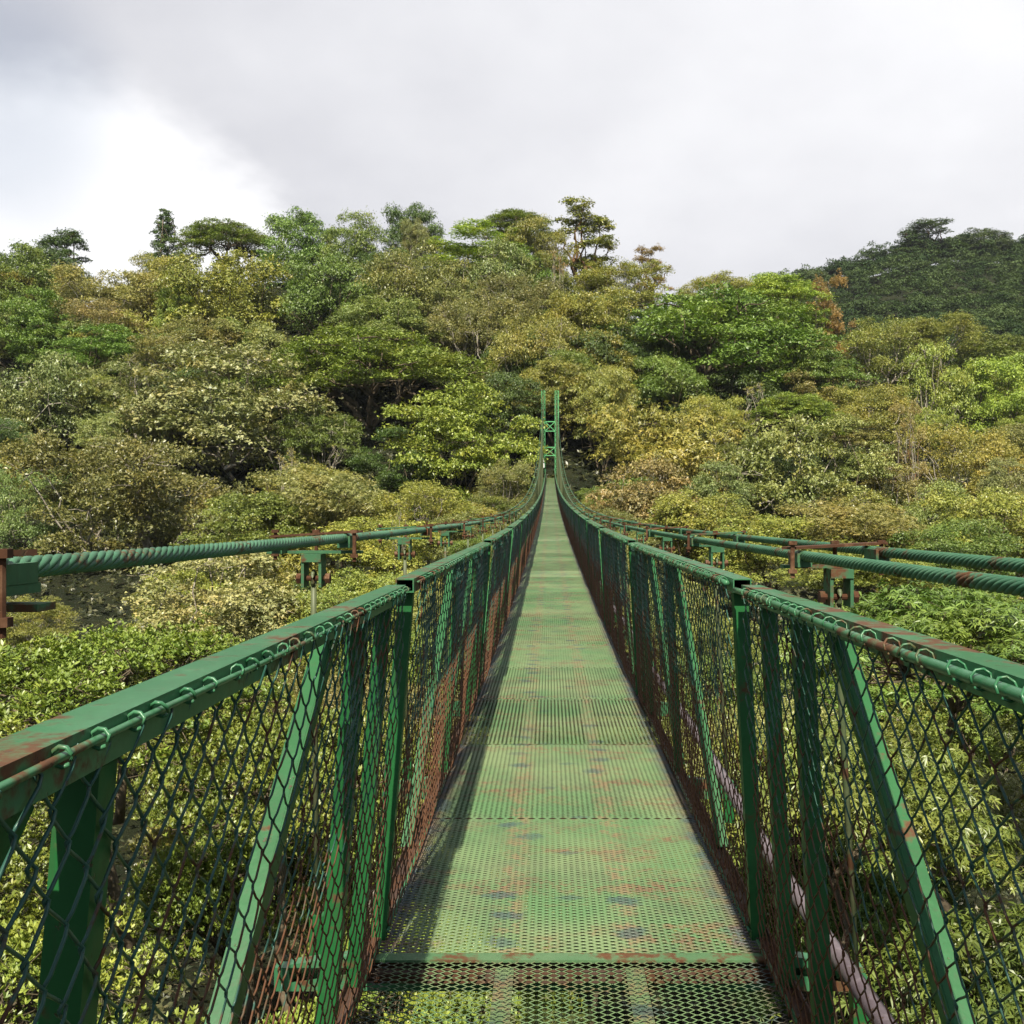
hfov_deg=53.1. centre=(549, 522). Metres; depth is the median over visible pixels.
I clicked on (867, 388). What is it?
forest tree
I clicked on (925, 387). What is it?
forest tree
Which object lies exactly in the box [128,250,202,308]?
forest tree
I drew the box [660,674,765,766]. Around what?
forest tree
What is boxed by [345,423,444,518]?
forest tree
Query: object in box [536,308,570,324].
forest tree
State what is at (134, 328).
forest tree
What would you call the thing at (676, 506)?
canopy tree
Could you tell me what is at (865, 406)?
canopy tree
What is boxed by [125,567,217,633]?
forest tree
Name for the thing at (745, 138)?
sky
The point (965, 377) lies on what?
forest tree
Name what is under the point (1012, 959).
understory tree
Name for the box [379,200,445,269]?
canopy tree
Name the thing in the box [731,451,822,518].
forest tree
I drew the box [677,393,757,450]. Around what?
forest tree
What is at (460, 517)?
forest tree
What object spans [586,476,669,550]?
forest tree
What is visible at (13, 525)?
forest tree
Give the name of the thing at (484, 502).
forest tree
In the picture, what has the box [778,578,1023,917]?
understory tree
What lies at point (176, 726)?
forest tree
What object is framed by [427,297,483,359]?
forest tree
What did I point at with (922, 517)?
forest tree
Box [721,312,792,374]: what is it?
forest tree
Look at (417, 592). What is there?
forest tree
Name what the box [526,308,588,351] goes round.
forest tree
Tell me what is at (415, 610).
forest tree
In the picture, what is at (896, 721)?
forest tree
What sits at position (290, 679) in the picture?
forest tree
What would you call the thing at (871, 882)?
understory tree
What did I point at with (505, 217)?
emergent tree
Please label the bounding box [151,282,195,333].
tree
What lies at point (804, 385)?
forest tree
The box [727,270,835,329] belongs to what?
layered tree
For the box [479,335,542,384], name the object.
forest tree
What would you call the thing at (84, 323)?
forest tree
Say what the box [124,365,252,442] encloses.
forest tree
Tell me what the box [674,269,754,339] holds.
canopy tree
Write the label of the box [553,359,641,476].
canopy tree
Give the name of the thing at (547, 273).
forest tree
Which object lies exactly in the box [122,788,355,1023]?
understory tree
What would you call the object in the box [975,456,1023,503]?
canopy tree
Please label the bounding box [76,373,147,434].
forest tree
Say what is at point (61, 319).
forest tree
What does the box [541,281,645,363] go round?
canopy tree
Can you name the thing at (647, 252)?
mossy tree
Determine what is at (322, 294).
canopy tree
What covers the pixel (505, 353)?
canopy tree
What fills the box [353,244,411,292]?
forest tree
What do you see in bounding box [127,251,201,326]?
forest tree
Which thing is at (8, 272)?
forest tree
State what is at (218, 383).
forest tree
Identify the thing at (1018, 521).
forest tree
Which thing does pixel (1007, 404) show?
canopy tree
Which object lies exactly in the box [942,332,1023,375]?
canopy tree
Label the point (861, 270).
distant forest
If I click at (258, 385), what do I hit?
forest tree
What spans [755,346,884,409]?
layered tree
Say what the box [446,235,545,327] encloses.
canopy tree
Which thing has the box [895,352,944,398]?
forest tree
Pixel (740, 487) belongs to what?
forest tree
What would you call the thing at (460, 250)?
canopy tree
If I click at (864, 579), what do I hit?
canopy tree
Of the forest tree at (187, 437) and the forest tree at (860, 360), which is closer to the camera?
the forest tree at (187, 437)
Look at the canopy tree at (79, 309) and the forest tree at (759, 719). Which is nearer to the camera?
the forest tree at (759, 719)
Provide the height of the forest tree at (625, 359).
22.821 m
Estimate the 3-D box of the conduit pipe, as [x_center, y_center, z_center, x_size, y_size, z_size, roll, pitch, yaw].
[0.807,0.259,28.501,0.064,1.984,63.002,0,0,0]
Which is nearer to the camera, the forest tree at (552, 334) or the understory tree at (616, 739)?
the understory tree at (616, 739)
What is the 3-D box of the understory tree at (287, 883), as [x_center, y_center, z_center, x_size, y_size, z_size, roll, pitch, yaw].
[-4.772,9.149,20.669,5.966,8.670,5.264,0,0,-32]
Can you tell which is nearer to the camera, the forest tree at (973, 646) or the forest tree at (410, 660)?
the forest tree at (410, 660)
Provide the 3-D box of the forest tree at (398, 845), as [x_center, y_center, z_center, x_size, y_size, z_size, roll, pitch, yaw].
[-5.627,9.910,28.120,7.718,8.290,7.586,0,0,31]
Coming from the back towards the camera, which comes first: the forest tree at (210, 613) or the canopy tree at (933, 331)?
the canopy tree at (933, 331)
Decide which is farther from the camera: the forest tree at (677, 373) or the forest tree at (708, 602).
the forest tree at (677, 373)
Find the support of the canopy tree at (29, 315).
on the ground
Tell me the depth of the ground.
101.68 m
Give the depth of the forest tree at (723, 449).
129.99 m
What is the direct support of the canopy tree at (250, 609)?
on the ground
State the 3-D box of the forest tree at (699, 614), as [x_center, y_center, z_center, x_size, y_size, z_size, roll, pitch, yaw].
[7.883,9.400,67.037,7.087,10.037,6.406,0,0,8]
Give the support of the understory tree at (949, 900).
on the ground
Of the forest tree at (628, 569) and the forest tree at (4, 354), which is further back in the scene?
the forest tree at (4, 354)
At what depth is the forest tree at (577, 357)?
152.96 m
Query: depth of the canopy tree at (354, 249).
208.24 m
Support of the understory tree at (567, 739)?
on the ground
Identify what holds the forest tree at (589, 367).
on the ground
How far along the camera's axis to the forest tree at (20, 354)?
173.89 m
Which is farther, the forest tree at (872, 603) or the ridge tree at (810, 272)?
the ridge tree at (810, 272)
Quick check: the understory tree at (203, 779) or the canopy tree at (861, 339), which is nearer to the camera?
the understory tree at (203, 779)
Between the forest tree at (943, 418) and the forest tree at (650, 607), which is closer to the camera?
the forest tree at (650, 607)
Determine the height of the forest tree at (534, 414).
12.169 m
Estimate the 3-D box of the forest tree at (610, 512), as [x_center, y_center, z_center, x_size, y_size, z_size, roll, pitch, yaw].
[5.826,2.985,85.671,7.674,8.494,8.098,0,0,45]
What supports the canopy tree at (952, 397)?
on the ground
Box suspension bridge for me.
[0,391,1023,1023]
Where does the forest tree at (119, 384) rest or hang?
on the ground
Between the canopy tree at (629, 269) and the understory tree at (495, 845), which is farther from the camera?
the canopy tree at (629, 269)
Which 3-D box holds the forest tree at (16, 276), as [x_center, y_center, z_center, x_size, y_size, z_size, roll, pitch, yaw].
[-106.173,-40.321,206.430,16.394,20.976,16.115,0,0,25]
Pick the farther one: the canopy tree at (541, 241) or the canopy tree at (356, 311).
the canopy tree at (541, 241)
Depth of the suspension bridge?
3.19 m
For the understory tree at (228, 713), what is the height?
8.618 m
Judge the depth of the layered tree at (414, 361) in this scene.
145.38 m
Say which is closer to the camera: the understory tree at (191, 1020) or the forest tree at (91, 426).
the understory tree at (191, 1020)
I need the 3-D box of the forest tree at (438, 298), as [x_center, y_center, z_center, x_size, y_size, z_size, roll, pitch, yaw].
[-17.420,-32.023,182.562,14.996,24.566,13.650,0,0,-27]
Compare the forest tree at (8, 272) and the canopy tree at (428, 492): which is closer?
the canopy tree at (428, 492)
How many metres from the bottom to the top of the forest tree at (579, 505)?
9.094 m
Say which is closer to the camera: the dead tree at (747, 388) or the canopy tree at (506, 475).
the canopy tree at (506, 475)
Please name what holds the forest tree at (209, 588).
on the ground
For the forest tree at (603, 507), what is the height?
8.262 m
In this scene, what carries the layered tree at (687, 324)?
on the ground
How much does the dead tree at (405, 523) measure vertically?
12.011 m
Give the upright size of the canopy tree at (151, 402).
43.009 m
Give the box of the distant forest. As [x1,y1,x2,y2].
[674,232,1023,400]
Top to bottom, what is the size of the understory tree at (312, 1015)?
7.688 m
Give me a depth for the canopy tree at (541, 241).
205.05 m
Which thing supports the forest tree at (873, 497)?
on the ground
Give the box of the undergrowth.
[0,263,1023,1023]
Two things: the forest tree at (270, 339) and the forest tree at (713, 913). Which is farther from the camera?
the forest tree at (270, 339)
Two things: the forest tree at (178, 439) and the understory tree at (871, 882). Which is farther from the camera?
the forest tree at (178, 439)
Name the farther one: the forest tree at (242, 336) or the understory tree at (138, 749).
the forest tree at (242, 336)
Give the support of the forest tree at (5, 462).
on the ground
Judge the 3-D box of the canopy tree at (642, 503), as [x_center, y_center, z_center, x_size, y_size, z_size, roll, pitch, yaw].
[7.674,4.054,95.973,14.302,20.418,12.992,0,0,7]
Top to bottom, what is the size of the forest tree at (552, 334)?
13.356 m
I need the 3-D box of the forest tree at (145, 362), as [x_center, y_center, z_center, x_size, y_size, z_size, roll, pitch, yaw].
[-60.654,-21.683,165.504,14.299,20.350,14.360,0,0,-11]
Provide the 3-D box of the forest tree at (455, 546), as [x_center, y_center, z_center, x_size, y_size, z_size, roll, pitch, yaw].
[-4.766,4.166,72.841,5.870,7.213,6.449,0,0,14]
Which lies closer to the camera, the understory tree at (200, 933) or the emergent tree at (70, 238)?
the understory tree at (200, 933)
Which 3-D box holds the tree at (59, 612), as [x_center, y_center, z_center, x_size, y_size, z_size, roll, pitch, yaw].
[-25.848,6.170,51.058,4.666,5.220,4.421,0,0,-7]
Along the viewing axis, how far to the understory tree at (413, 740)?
27.64 m
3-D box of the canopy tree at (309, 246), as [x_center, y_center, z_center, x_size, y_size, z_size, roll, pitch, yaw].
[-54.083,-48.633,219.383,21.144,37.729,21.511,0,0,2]
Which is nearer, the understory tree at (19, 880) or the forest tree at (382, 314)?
the understory tree at (19, 880)
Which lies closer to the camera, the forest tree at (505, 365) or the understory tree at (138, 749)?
the understory tree at (138, 749)
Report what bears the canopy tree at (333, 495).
on the ground
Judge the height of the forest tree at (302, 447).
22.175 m
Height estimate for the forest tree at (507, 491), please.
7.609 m
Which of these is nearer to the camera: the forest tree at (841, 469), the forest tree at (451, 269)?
the forest tree at (841, 469)
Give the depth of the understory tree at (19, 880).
13.84 m
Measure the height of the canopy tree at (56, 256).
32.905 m
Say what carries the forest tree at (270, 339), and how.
on the ground
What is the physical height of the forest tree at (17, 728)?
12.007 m
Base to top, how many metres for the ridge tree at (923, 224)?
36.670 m
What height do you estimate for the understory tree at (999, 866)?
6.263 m
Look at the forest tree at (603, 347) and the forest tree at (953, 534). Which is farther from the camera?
the forest tree at (603, 347)
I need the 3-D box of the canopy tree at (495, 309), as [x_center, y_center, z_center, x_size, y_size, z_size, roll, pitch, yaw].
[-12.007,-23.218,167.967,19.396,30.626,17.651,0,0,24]
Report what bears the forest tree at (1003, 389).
on the ground
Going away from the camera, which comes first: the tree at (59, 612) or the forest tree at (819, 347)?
the tree at (59, 612)
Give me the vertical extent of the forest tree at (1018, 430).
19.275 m
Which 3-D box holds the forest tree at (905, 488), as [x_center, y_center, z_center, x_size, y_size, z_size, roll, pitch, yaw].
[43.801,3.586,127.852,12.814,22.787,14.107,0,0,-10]
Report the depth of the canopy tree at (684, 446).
128.44 m
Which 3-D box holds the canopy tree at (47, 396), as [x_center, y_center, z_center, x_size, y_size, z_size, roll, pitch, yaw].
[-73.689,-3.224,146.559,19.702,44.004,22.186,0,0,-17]
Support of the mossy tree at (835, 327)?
on the ground
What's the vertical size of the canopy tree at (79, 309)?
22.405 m
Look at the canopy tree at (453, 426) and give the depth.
126.73 m
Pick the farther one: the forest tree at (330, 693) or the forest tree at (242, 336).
the forest tree at (242, 336)
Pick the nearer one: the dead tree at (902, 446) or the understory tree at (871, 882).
the understory tree at (871, 882)
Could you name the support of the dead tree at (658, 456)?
on the ground
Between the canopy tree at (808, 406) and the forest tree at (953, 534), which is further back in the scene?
the canopy tree at (808, 406)
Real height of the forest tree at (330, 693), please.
9.060 m
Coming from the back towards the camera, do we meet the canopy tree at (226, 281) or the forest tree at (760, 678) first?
the canopy tree at (226, 281)
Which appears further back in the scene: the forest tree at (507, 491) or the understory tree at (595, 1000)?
the forest tree at (507, 491)
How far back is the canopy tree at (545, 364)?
144.14 m
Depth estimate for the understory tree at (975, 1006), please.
15.69 m
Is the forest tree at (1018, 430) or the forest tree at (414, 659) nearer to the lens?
the forest tree at (414, 659)
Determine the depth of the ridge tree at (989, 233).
513.57 m
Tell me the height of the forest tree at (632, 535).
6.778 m
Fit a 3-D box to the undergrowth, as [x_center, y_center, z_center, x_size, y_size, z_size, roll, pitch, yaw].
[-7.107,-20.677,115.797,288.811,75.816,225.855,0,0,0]
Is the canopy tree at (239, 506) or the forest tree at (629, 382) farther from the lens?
the forest tree at (629, 382)
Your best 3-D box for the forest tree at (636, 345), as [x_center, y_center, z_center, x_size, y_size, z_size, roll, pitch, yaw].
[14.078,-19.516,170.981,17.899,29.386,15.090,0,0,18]
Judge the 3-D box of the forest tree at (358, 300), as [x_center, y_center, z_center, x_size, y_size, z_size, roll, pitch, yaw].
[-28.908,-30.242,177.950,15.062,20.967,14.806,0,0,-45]
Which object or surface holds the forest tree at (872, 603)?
on the ground
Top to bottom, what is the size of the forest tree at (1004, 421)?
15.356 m
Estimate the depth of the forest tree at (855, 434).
152.03 m
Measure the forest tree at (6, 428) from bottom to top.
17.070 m
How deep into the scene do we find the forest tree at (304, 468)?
108.45 m
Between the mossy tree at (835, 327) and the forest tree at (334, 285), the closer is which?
the forest tree at (334, 285)
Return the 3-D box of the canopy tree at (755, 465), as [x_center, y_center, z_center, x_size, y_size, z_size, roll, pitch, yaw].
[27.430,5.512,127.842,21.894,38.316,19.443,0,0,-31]
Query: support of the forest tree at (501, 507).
on the ground
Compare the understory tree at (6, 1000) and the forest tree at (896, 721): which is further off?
the forest tree at (896, 721)
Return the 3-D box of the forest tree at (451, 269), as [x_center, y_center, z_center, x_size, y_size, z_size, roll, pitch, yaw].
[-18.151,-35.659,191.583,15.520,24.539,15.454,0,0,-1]
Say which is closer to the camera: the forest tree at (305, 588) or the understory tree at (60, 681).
the understory tree at (60, 681)
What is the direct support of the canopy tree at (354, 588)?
on the ground
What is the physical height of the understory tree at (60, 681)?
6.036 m
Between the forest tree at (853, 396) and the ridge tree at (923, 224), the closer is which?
the forest tree at (853, 396)
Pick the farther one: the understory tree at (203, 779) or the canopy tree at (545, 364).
the canopy tree at (545, 364)
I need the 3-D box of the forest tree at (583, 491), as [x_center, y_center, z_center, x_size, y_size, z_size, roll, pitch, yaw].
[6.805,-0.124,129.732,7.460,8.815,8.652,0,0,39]
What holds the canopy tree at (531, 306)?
on the ground
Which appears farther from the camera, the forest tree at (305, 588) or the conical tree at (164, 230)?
the conical tree at (164, 230)
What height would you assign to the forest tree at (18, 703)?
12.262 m
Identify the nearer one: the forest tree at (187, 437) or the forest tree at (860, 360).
the forest tree at (187, 437)
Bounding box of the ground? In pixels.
[0,263,1023,1023]
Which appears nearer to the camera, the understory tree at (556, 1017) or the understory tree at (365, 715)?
the understory tree at (556, 1017)
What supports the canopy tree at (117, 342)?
on the ground
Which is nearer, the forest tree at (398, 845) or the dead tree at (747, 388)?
the forest tree at (398, 845)
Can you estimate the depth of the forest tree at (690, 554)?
93.79 m
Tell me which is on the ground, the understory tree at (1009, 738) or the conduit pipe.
the understory tree at (1009, 738)
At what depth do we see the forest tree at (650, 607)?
58.59 m
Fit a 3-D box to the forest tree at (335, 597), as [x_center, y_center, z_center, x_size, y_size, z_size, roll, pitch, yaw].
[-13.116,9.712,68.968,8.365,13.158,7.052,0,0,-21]
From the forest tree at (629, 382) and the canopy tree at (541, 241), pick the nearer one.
the forest tree at (629, 382)
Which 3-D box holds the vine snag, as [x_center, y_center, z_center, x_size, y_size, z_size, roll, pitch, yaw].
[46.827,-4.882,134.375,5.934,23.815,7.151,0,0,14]
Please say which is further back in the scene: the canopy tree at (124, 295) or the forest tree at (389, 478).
the canopy tree at (124, 295)
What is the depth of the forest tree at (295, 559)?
82.28 m
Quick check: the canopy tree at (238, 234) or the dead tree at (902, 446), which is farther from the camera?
the canopy tree at (238, 234)
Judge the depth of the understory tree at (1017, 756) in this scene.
16.46 m
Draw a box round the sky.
[0,0,1023,323]
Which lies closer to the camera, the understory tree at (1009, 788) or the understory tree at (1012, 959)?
the understory tree at (1012, 959)
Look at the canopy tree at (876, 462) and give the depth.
128.28 m
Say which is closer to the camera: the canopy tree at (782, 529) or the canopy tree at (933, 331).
the canopy tree at (782, 529)
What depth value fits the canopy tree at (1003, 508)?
86.33 m
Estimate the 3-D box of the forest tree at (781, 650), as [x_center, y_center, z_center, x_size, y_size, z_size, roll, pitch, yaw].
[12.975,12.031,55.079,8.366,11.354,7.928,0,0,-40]
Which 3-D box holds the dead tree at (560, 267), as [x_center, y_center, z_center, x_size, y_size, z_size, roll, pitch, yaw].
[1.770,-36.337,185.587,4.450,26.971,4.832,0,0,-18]
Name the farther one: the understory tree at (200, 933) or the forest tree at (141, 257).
the forest tree at (141, 257)
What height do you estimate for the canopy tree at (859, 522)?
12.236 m
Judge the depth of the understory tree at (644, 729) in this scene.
31.60 m
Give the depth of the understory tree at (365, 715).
33.09 m
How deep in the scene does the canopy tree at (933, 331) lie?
221.84 m
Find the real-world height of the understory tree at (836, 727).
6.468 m
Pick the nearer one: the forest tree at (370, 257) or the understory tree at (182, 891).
the understory tree at (182, 891)
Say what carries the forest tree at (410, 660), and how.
on the ground
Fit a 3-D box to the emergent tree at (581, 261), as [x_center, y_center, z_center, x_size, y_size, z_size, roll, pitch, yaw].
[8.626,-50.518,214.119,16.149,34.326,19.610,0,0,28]
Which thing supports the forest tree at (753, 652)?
on the ground
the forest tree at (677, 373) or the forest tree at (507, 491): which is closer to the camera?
the forest tree at (507, 491)
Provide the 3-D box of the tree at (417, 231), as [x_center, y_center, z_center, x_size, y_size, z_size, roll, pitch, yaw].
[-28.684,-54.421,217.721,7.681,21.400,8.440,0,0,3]
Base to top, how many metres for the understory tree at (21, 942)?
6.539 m
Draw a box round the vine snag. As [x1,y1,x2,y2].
[882,396,929,492]
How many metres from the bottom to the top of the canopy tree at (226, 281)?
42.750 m
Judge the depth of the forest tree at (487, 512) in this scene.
89.39 m
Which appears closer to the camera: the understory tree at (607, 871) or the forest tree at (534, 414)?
the understory tree at (607, 871)
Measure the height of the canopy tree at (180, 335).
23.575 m
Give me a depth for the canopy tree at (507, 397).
137.20 m
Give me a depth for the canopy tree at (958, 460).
140.15 m
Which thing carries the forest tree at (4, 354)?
on the ground
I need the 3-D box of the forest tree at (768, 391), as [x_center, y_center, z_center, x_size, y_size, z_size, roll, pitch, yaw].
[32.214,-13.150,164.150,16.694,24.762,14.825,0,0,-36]
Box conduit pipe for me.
[600,581,897,1023]
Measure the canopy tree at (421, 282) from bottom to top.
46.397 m
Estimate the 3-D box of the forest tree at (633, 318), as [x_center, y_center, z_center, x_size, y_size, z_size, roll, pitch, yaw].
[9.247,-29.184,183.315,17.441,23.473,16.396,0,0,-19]
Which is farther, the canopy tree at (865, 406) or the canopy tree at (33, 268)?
the canopy tree at (33, 268)
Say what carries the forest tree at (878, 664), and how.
on the ground
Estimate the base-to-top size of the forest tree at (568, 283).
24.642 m
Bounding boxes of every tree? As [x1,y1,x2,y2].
[0,238,69,316]
[0,261,26,292]
[0,270,57,302]
[0,287,78,379]
[0,300,32,367]
[0,350,104,460]
[0,417,45,465]
[0,425,257,565]
[0,436,57,544]
[0,463,95,556]
[0,594,81,697]
[0,618,300,980]
[0,684,41,726]
[0,794,121,929]
[0,889,175,1023]
[0,982,23,1022]
[1,691,137,835]
[3,242,94,304]
[5,1004,204,1023]
[6,319,94,380]
[16,314,100,377]
[30,322,160,383]
[34,317,141,381]
[35,227,92,299]
[37,296,153,370]
[43,260,171,329]
[51,303,149,375]
[61,351,174,432]
[67,407,157,461]
[71,552,310,740]
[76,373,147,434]
[104,837,324,994]
[109,332,360,479]
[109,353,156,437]
[114,630,204,737]
[114,736,218,948]
[121,816,373,1023]
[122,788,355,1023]
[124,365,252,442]
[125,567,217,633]
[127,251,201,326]
[127,313,249,371]
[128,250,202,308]
[128,705,431,1023]
[132,327,194,377]
[139,247,297,350]
[141,208,188,270]
[147,760,275,938]
[149,386,232,466]
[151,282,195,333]
[151,403,216,471]
[154,767,442,1015]
[156,676,296,931]
[160,747,465,906]
[168,488,317,578]
[169,216,275,272]
[175,353,276,446]
[176,601,279,641]
[195,316,294,383]
[199,519,342,596]
[201,577,295,638]
[203,372,286,436]
[212,315,271,373]
[236,655,343,755]
[237,455,410,577]
[238,322,503,443]
[247,204,345,288]
[254,460,368,549]
[258,897,596,1023]
[266,401,367,489]
[273,251,377,341]
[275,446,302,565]
[276,580,350,672]
[276,671,478,917]
[278,705,417,773]
[283,270,352,319]
[283,567,421,669]
[297,571,389,658]
[313,515,447,587]
[316,207,388,293]
[323,293,451,367]
[330,298,420,358]
[331,719,438,809]
[333,618,490,741]
[337,287,423,331]
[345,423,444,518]
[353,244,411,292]
[354,238,491,323]
[369,478,491,566]
[370,582,496,672]
[371,378,551,518]
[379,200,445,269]
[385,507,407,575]
[390,634,443,685]
[392,565,496,687]
[399,217,430,265]
[410,273,480,344]
[418,218,535,277]
[418,284,530,382]
[423,504,507,553]
[423,511,504,563]
[425,265,470,317]
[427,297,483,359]
[427,737,518,938]
[443,530,495,582]
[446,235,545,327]
[460,486,497,500]
[469,458,534,529]
[472,495,505,528]
[472,495,520,555]
[474,270,570,342]
[474,331,555,397]
[475,366,546,467]
[476,208,556,239]
[476,311,581,419]
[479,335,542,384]
[485,800,693,1023]
[487,727,655,1020]
[488,489,533,510]
[491,243,564,299]
[502,212,579,289]
[506,800,682,1018]
[507,354,610,452]
[509,382,569,441]
[510,1004,632,1023]
[513,250,580,294]
[514,347,594,420]
[519,325,568,350]
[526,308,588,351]
[535,359,602,434]
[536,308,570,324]
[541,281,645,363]
[551,195,621,297]
[551,249,568,288]
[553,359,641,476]
[562,364,640,440]
[564,258,675,314]
[566,293,648,330]
[566,324,660,405]
[566,727,634,938]
[569,276,843,414]
[571,487,598,501]
[572,717,698,770]
[575,327,637,397]
[576,495,607,513]
[577,399,758,505]
[581,456,700,581]
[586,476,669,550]
[591,507,661,547]
[594,502,656,522]
[599,527,649,583]
[601,547,694,628]
[608,315,689,394]
[613,572,731,654]
[625,615,761,701]
[627,346,716,426]
[632,243,674,316]
[638,487,767,583]
[643,450,669,562]
[645,800,955,999]
[646,493,772,605]
[651,592,716,670]
[655,651,791,740]
[656,693,837,943]
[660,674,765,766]
[665,715,1023,1022]
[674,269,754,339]
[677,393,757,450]
[679,582,729,688]
[682,459,759,527]
[683,811,946,1023]
[686,513,831,589]
[691,413,846,545]
[707,365,791,432]
[709,437,788,481]
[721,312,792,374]
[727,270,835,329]
[729,880,934,1023]
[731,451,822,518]
[743,383,768,437]
[745,391,848,455]
[751,642,851,734]
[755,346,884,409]
[759,367,843,460]
[761,535,945,611]
[764,855,990,978]
[765,491,940,590]
[768,412,910,542]
[775,327,841,381]
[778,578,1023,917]
[785,649,910,736]
[792,383,862,449]
[793,269,829,287]
[794,452,888,518]
[794,718,897,776]
[801,489,898,577]
[806,268,857,382]
[807,380,913,457]
[808,413,881,456]
[827,355,884,394]
[831,347,868,386]
[833,895,1023,1023]
[836,315,942,393]
[836,748,1023,909]
[837,659,988,750]
[842,587,899,611]
[851,461,943,530]
[875,519,986,602]
[883,407,962,469]
[887,512,1023,597]
[889,678,1023,783]
[891,217,969,265]
[892,337,979,445]
[892,360,961,400]
[892,412,921,514]
[893,308,988,383]
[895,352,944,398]
[898,478,977,538]
[901,421,1023,502]
[910,637,989,679]
[917,485,1023,593]
[929,350,1023,440]
[940,227,1017,264]
[940,369,998,416]
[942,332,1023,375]
[963,372,1023,428]
[967,693,1023,773]
[968,978,1023,1023]
[971,422,1023,483]
[971,488,1023,572]
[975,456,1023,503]
[981,710,1023,752]
[994,411,1023,443]
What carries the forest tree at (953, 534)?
on the ground
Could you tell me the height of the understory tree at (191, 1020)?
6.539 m
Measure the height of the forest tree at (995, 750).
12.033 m
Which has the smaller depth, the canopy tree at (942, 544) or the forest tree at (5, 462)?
the canopy tree at (942, 544)
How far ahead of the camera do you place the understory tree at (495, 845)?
27.28 m
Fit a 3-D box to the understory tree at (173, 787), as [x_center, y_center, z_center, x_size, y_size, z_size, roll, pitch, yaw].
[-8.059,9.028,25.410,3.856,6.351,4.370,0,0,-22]
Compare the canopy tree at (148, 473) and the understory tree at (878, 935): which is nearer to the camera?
the understory tree at (878, 935)
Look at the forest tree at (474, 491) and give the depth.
124.70 m
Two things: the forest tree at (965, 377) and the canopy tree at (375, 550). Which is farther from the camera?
the forest tree at (965, 377)
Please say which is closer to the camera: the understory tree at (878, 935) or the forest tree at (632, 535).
the understory tree at (878, 935)

